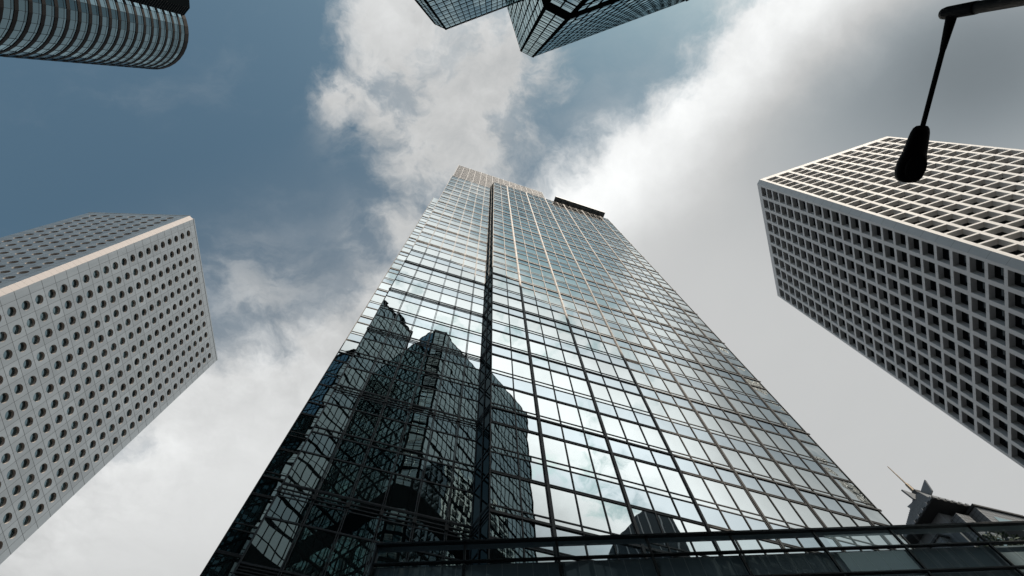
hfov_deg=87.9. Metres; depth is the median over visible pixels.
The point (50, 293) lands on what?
round window
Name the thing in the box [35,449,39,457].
round window
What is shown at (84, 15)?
window
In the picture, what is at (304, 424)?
window
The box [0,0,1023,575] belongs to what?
sky
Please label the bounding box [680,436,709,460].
window
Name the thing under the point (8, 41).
window
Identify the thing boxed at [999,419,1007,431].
recessed window
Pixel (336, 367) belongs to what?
window
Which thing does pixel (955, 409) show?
recessed window
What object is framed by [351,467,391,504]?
window
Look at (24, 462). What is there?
round window
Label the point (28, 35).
window
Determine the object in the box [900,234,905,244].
recessed window
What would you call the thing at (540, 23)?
window
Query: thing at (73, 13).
window
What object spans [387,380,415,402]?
window
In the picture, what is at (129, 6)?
window
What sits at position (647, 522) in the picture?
window
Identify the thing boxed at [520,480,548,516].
window
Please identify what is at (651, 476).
window
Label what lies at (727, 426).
window
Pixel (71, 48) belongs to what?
window
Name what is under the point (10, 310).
round window
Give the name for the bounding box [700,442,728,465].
window
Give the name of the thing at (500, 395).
window
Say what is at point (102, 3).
window
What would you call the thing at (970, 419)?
recessed window
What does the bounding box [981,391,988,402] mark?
recessed window
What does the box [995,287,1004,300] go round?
recessed window
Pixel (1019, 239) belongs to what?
recessed window
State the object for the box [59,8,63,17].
window
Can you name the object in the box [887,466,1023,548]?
spired tower
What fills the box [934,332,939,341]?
recessed window
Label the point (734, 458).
window
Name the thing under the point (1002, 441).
recessed window
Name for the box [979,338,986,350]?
recessed window
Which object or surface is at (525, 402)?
window
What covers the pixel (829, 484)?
window
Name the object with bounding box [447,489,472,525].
window
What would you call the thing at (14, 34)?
window
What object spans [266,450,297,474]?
window
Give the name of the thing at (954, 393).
recessed window
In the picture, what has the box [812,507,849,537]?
window
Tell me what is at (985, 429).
recessed window
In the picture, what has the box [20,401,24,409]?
round window
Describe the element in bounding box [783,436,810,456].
window
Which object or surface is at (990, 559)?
glass footbridge
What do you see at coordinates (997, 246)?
recessed window
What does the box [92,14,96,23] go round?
window
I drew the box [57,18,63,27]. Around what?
window
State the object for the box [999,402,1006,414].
recessed window
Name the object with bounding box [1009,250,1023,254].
recessed window
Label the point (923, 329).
recessed window
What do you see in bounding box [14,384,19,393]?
round window
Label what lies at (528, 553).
window
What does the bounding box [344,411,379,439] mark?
window
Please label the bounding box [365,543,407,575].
window
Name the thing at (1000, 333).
recessed window
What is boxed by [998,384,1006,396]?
recessed window
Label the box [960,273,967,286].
recessed window
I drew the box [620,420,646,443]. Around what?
window
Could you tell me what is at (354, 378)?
window
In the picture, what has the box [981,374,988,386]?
recessed window
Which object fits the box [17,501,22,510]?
round window
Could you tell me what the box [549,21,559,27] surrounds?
window
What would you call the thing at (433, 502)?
window
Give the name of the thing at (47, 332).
round window
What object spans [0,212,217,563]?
round window tower
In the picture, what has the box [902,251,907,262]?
recessed window
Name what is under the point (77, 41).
window
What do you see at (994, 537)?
tree
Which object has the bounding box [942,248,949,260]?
recessed window
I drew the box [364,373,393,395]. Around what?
window
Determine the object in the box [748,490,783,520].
window
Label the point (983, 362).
recessed window
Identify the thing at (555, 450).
window
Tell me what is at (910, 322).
recessed window
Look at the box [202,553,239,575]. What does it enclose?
window
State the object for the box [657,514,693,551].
window
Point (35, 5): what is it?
window
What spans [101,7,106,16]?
window
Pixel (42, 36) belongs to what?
window
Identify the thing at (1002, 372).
recessed window
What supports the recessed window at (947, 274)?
in the concrete grid tower at (917, 287)
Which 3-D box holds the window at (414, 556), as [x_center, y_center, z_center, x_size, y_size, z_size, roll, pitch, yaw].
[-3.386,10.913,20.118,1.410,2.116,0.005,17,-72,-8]
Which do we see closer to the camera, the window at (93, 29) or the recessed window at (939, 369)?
the recessed window at (939, 369)
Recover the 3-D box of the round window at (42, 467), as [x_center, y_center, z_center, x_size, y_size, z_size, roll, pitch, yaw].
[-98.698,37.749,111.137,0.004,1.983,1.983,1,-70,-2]
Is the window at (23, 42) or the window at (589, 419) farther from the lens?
the window at (23, 42)
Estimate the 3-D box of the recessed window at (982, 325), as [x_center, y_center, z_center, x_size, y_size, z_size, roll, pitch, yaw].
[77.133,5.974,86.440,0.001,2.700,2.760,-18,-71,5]
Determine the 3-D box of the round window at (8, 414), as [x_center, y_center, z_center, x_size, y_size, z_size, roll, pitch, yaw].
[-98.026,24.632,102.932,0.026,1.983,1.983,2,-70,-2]
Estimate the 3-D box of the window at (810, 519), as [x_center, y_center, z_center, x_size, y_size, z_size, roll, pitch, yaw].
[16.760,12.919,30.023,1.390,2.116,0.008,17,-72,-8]
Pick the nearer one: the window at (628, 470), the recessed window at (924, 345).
the window at (628, 470)
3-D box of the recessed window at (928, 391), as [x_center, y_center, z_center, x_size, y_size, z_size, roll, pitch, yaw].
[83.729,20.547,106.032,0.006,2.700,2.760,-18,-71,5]
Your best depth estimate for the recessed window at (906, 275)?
101.70 m
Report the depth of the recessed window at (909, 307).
104.09 m
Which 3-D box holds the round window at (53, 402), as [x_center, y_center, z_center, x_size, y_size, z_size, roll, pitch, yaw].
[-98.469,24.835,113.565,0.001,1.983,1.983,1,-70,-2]
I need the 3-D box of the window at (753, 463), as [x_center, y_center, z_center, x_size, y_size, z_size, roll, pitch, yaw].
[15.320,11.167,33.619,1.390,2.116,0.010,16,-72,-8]
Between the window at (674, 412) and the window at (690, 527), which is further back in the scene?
the window at (674, 412)
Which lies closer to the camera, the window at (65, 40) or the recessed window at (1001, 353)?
the recessed window at (1001, 353)
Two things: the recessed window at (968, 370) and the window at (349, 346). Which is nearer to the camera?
the window at (349, 346)
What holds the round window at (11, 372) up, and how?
in the round window tower at (108, 352)
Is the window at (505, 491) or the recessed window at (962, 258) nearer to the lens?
the window at (505, 491)
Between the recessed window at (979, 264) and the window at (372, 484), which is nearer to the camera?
the window at (372, 484)
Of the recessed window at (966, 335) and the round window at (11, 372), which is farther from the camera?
the round window at (11, 372)
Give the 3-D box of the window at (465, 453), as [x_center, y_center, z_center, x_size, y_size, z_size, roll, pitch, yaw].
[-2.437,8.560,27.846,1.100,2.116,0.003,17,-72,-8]
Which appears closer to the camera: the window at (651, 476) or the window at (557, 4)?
the window at (651, 476)
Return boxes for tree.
[976,531,1023,546]
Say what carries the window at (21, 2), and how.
in the rounded glass tower at (148, 34)
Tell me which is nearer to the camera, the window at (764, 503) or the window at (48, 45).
the window at (764, 503)
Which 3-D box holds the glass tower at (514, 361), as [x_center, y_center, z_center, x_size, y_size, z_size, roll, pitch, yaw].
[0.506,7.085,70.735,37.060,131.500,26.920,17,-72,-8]
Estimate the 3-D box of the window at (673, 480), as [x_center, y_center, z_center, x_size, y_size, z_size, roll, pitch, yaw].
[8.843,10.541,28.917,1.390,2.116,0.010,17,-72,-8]
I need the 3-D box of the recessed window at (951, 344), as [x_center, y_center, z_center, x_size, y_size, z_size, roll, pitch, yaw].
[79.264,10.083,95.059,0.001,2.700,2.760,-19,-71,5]
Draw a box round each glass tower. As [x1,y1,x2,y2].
[0,0,189,69]
[200,165,914,575]
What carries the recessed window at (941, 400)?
in the concrete grid tower at (917, 287)
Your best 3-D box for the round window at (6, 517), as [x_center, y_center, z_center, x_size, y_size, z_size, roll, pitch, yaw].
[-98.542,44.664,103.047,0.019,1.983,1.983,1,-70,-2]
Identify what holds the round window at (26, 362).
in the round window tower at (108, 352)
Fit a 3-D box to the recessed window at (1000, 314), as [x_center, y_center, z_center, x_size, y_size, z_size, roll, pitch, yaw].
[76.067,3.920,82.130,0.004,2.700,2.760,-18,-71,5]
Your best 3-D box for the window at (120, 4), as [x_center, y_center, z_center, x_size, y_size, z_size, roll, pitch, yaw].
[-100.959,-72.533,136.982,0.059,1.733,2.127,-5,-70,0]
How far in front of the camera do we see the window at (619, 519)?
24.58 m
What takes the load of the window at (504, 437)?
in the glass tower at (514, 361)
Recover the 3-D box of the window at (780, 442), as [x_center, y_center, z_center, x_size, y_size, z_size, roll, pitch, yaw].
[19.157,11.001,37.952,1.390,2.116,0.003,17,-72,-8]
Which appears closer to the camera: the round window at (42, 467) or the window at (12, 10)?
the window at (12, 10)
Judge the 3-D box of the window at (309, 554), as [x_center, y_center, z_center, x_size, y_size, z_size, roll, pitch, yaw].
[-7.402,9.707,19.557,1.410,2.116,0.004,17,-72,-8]
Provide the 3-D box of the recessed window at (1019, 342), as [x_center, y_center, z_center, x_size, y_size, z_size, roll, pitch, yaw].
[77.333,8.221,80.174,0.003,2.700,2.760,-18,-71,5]
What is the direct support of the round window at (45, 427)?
in the round window tower at (108, 352)
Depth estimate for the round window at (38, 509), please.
110.85 m
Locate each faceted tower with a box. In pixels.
[415,0,506,29]
[505,0,688,57]
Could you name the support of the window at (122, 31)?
in the rounded glass tower at (148, 34)
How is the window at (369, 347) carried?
in the glass tower at (514, 361)
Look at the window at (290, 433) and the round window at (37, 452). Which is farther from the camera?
the round window at (37, 452)
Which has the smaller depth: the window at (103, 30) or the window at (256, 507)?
the window at (256, 507)
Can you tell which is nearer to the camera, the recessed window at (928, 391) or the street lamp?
the street lamp
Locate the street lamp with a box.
[894,0,1023,182]
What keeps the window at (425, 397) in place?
in the glass tower at (514, 361)
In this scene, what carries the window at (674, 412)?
in the glass tower at (514, 361)
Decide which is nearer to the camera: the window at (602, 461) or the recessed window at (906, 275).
the window at (602, 461)
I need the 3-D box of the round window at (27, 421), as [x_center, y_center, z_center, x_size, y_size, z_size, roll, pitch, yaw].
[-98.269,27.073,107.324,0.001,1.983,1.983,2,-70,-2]
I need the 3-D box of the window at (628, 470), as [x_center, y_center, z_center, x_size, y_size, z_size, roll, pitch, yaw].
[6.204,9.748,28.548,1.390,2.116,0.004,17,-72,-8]
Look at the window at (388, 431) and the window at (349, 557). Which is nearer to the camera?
the window at (349, 557)
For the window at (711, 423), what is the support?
in the glass tower at (514, 361)
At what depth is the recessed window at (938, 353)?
100.17 m
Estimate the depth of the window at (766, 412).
41.91 m
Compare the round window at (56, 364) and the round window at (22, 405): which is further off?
the round window at (56, 364)
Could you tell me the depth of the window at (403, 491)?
23.67 m
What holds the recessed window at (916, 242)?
in the concrete grid tower at (917, 287)
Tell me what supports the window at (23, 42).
in the rounded glass tower at (148, 34)
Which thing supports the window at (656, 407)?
in the glass tower at (514, 361)
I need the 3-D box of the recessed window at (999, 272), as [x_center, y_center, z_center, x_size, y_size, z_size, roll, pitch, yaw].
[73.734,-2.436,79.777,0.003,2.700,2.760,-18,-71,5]
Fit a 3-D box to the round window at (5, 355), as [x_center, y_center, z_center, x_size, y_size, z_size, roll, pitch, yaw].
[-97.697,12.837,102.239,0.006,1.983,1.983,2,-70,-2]
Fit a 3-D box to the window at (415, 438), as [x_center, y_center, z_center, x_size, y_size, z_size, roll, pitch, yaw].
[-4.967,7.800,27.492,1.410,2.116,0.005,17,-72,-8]
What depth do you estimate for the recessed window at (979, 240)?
85.87 m
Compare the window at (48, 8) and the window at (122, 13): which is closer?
the window at (48, 8)
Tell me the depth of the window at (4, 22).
106.79 m
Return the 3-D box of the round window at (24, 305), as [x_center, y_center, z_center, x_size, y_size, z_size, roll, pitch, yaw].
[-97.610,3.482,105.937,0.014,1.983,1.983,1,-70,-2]
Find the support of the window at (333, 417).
in the glass tower at (514, 361)
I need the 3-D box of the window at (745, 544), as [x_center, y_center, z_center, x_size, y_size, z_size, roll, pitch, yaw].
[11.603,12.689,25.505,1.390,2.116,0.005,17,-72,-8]
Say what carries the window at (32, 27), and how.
in the rounded glass tower at (148, 34)
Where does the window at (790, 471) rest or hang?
in the glass tower at (514, 361)
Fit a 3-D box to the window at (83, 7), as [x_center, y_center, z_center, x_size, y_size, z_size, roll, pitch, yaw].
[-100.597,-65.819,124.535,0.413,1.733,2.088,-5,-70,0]
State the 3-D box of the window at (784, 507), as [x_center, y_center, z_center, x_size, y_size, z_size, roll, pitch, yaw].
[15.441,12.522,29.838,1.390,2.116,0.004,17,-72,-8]
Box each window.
[0,19,8,28]
[0,393,5,402]
[2,8,10,18]
[2,38,13,44]
[3,350,8,358]
[3,513,8,522]
[4,0,10,8]
[5,410,10,419]
[7,307,12,315]
[8,528,13,538]
[9,30,19,38]
[9,367,14,376]
[10,9,13,19]
[12,485,17,494]
[14,21,22,30]
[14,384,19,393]
[17,11,24,21]
[17,40,27,46]
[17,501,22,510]
[18,342,23,351]
[19,0,24,10]
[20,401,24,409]
[21,459,26,467]
[22,301,26,309]
[23,32,32,39]
[23,360,28,368]
[25,417,29,426]
[28,23,36,32]
[30,42,40,47]
[31,13,38,23]
[33,2,38,13]
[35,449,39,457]
[36,504,40,512]
[37,34,45,41]
[38,408,42,416]
[40,464,44,472]
[41,25,49,33]
[42,368,46,376]
[43,43,52,48]
[43,424,47,432]
[45,16,51,25]
[45,329,49,336]
[46,5,51,15]
[46,384,50,392]
[48,290,52,297]
[49,36,57,42]
[51,400,55,407]
[54,27,61,35]
[54,361,58,368]
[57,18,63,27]
[58,0,63,7]
[58,376,62,384]
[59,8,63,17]
[61,38,69,44]
[66,29,72,37]
[67,46,75,51]
[69,0,75,10]
[69,20,74,29]
[70,10,75,20]
[72,39,80,45]
[77,31,83,38]
[80,2,86,12]
[80,22,85,30]
[82,12,86,21]
[88,33,94,40]
[91,5,96,14]
[91,24,96,32]
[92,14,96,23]
[94,42,100,48]
[98,34,104,41]
[100,0,105,7]
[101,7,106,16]
[101,26,105,34]
[107,36,113,43]
[109,0,114,9]
[110,28,115,35]
[111,9,115,18]
[118,2,123,11]
[119,29,124,37]
[120,11,124,20]
[127,5,132,13]
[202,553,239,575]
[231,523,256,532]
[235,495,272,526]
[236,564,279,575]
[242,518,300,569]
[264,472,285,478]
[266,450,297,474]
[282,485,316,496]
[282,526,337,575]
[285,452,331,489]
[289,432,307,438]
[291,414,317,434]
[311,385,333,401]
[316,404,353,432]
[318,460,361,496]
[323,535,373,575]
[327,361,347,375]
[339,367,369,389]
[340,340,358,352]
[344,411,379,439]
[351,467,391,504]
[356,338,383,356]
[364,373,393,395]
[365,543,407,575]
[372,417,405,446]
[384,474,421,511]
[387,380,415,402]
[400,424,431,452]
[406,552,441,566]
[412,385,438,408]
[416,482,450,519]
[427,431,456,459]
[436,392,460,414]
[442,558,468,565]
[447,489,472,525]
[454,437,475,464]
[490,473,520,509]
[490,548,523,563]
[491,423,516,451]
[492,385,513,407]
[505,0,685,55]
[515,391,535,413]
[517,429,541,457]
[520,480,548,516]
[525,548,554,562]
[535,25,543,31]
[537,397,559,419]
[538,0,542,10]
[538,21,546,27]
[540,16,549,23]
[543,10,554,18]
[543,436,568,464]
[546,25,555,31]
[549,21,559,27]
[550,0,563,7]
[550,487,580,524]
[553,16,563,23]
[558,403,581,425]
[561,2,574,12]
[566,442,593,471]
[567,0,581,5]
[576,494,609,531]
[579,409,601,431]
[587,0,600,8]
[589,448,616,477]
[600,414,624,437]
[604,501,634,533]
[614,455,642,483]
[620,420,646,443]
[626,392,647,411]
[632,508,666,545]
[636,461,667,490]
[640,425,666,448]
[645,398,667,416]
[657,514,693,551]
[659,467,689,495]
[662,402,686,421]
[662,431,688,454]
[680,407,703,426]
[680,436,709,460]
[682,520,718,555]
[683,473,714,502]
[699,413,723,432]
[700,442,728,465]
[704,479,737,508]
[710,527,742,555]
[715,417,741,437]
[721,447,750,471]
[726,485,759,514]
[732,422,757,441]
[737,540,764,554]
[739,452,769,476]
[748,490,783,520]
[750,427,777,447]
[757,406,781,423]
[758,457,788,481]
[759,540,784,553]
[767,432,793,451]
[769,496,806,526]
[778,463,809,487]
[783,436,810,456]
[790,501,822,527]
[796,468,828,492]
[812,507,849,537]
[814,473,845,496]
[832,513,870,542]
[853,518,888,544]
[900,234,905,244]
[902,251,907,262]
[903,268,908,278]
[905,285,909,295]
[907,302,911,311]
[908,318,912,327]
[913,238,919,249]
[915,256,920,267]
[916,274,921,284]
[918,291,923,301]
[919,308,924,318]
[921,325,925,334]
[922,341,927,350]
[923,356,928,365]
[925,372,929,380]
[926,387,930,395]
[927,243,933,254]
[929,262,934,272]
[930,280,936,291]
[931,297,937,308]
[933,315,938,325]
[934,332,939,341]
[935,348,941,358]
[936,364,942,374]
[938,381,943,389]
[939,396,944,404]
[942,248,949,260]
[944,267,950,279]
[945,286,951,297]
[946,304,952,315]
[947,322,953,333]
[948,339,954,350]
[949,356,955,366]
[951,373,956,383]
[952,389,957,398]
[953,405,958,414]
[958,253,966,266]
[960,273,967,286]
[961,293,967,304]
[962,312,968,323]
[963,330,969,341]
[964,348,970,358]
[965,365,971,376]
[965,382,972,392]
[966,398,973,409]
[967,415,973,424]
[972,239,984,242]
[976,259,984,272]
[977,280,984,292]
[978,300,985,312]
[978,319,986,331]
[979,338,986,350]
[980,356,987,368]
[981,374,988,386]
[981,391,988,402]
[982,409,989,419]
[983,425,990,436]
[990,244,1004,248]
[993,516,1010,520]
[994,232,1007,235]
[994,265,1003,279]
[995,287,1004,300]
[996,307,1004,320]
[996,327,1004,340]
[997,347,1005,359]
[997,365,1005,378]
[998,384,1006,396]
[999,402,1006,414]
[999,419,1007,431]
[1000,437,1007,448]
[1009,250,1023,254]
[1013,237,1023,241]
[1015,272,1023,286]
[1015,294,1023,308]
[1015,315,1023,329]
[1016,336,1023,349]
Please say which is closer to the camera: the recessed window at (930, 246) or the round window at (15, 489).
the recessed window at (930, 246)
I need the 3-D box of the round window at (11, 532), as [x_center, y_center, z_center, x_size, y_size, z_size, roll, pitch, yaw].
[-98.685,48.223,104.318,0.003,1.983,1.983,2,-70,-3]
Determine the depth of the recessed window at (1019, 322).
79.77 m
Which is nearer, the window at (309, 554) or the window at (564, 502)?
the window at (309, 554)
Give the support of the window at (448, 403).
in the glass tower at (514, 361)
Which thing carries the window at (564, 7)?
in the faceted tower at (541, 26)
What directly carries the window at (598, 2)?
in the faceted tower at (541, 26)
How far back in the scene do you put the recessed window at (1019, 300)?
78.53 m
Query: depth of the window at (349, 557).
19.84 m
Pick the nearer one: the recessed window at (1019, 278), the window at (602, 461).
the window at (602, 461)
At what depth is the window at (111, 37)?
136.39 m
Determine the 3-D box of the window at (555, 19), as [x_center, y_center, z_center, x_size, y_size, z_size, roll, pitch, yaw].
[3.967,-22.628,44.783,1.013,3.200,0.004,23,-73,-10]
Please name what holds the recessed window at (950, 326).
in the concrete grid tower at (917, 287)
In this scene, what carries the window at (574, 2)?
in the faceted tower at (541, 26)
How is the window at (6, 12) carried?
in the rounded glass tower at (148, 34)
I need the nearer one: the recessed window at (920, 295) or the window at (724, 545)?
the window at (724, 545)
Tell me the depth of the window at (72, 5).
121.27 m
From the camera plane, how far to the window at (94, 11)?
127.90 m
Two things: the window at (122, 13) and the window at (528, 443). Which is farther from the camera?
the window at (122, 13)
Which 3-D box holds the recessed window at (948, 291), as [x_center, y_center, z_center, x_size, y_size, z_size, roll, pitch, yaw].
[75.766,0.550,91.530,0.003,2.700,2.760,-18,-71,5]
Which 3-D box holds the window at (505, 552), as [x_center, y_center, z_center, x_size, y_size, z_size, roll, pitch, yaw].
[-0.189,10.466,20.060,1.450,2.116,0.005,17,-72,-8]
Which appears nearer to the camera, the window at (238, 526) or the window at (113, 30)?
the window at (238, 526)
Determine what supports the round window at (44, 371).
in the round window tower at (108, 352)
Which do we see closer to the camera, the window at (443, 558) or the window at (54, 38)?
the window at (443, 558)
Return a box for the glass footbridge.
[367,521,1023,575]
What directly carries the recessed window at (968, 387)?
in the concrete grid tower at (917, 287)
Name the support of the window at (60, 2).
in the rounded glass tower at (148, 34)
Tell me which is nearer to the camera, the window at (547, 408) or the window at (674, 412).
the window at (547, 408)
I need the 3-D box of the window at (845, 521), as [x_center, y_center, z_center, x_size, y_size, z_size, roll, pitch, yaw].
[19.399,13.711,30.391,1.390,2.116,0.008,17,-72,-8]
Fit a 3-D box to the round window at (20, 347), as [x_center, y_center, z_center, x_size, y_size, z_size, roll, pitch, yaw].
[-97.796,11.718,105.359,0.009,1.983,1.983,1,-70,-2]
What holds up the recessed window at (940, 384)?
in the concrete grid tower at (917, 287)
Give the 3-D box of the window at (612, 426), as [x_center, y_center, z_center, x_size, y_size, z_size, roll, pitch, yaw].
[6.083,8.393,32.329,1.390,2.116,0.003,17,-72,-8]
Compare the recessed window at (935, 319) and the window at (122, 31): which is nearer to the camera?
the recessed window at (935, 319)
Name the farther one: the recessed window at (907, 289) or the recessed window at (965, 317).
the recessed window at (907, 289)
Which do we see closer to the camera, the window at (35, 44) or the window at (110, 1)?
the window at (35, 44)
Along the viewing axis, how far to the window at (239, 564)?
18.22 m
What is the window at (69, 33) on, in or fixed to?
in the rounded glass tower at (148, 34)
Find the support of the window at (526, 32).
in the faceted tower at (541, 26)
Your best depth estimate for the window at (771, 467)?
33.78 m
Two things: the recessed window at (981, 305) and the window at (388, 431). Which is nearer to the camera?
the window at (388, 431)
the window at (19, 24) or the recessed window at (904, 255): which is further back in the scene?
the window at (19, 24)
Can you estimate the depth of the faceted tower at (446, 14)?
78.69 m
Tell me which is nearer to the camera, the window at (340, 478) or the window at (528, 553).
the window at (528, 553)
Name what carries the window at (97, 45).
in the rounded glass tower at (148, 34)
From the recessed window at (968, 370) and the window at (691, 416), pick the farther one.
the recessed window at (968, 370)
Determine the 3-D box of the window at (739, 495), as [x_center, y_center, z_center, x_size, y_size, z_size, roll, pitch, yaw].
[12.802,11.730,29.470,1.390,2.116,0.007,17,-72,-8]
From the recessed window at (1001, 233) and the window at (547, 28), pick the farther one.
the recessed window at (1001, 233)
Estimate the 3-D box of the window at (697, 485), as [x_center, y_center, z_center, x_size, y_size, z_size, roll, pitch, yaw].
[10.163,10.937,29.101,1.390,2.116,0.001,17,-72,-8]
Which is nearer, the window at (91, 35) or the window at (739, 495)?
the window at (739, 495)
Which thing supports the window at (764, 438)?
in the glass tower at (514, 361)
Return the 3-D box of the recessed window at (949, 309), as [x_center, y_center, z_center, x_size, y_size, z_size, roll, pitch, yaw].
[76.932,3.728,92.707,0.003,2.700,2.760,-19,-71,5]
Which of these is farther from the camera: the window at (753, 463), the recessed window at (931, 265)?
the recessed window at (931, 265)
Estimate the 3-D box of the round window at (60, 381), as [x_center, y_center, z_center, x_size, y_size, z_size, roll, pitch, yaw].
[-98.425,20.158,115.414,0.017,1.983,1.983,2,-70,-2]
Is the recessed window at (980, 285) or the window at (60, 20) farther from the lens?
the window at (60, 20)
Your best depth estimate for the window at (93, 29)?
129.19 m
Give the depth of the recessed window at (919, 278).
98.64 m
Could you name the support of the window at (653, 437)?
in the glass tower at (514, 361)
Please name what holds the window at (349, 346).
in the glass tower at (514, 361)
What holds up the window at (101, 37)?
in the rounded glass tower at (148, 34)
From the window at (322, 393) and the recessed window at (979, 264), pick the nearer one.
the window at (322, 393)
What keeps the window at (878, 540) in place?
in the glass tower at (514, 361)
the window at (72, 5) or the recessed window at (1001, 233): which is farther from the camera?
the window at (72, 5)
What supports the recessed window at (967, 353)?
in the concrete grid tower at (917, 287)
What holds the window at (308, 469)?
in the glass tower at (514, 361)
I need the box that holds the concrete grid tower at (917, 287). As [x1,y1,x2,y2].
[757,136,1023,467]
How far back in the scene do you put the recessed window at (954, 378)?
98.12 m
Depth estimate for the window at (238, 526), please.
27.55 m
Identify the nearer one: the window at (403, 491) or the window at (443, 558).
the window at (443, 558)
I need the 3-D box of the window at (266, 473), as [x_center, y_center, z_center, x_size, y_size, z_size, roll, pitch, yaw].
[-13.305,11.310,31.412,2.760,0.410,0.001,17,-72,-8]
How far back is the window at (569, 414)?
31.94 m
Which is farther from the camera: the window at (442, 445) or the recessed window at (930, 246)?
the recessed window at (930, 246)
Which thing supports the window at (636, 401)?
in the glass tower at (514, 361)
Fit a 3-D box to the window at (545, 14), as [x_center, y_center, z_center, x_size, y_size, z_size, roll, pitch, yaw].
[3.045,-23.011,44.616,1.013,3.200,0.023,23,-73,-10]
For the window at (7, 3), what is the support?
in the rounded glass tower at (148, 34)
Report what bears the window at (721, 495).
in the glass tower at (514, 361)
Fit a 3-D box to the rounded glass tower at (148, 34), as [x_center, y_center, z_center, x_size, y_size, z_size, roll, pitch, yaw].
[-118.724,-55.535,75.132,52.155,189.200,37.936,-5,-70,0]
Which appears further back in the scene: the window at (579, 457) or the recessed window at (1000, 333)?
the recessed window at (1000, 333)
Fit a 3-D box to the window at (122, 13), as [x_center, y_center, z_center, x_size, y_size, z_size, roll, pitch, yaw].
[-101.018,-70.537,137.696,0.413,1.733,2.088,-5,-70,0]
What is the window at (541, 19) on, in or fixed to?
in the faceted tower at (541, 26)
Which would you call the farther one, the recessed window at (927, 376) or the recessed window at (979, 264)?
the recessed window at (927, 376)
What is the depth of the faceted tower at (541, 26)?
56.55 m
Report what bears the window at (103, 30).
in the rounded glass tower at (148, 34)
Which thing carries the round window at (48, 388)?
in the round window tower at (108, 352)
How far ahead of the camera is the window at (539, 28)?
53.68 m
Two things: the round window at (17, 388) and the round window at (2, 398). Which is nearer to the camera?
the round window at (2, 398)
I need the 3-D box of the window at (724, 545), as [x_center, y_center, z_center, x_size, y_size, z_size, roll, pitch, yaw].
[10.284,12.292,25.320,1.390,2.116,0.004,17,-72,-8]
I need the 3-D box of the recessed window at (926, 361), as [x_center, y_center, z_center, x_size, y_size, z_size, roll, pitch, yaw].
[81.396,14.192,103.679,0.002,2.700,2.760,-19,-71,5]
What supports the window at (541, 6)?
in the faceted tower at (541, 26)
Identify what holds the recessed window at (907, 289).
in the concrete grid tower at (917, 287)
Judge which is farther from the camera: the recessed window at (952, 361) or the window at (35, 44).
the window at (35, 44)
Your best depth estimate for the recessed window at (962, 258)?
86.69 m
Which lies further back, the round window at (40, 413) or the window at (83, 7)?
the window at (83, 7)
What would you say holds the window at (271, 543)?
in the glass tower at (514, 361)
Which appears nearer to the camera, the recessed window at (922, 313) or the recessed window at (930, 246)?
the recessed window at (930, 246)
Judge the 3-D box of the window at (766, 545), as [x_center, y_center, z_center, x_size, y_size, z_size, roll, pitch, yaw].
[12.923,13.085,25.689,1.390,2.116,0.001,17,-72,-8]
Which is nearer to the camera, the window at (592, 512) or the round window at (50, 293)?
the window at (592, 512)
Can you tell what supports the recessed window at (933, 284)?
in the concrete grid tower at (917, 287)
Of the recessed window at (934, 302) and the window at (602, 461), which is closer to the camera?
the window at (602, 461)
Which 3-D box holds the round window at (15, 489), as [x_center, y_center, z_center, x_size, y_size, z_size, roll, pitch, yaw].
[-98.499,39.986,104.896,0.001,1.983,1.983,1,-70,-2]
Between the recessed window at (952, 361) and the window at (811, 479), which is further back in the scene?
the recessed window at (952, 361)
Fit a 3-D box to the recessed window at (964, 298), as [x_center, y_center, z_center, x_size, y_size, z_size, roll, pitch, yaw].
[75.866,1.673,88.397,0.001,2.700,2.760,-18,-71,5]

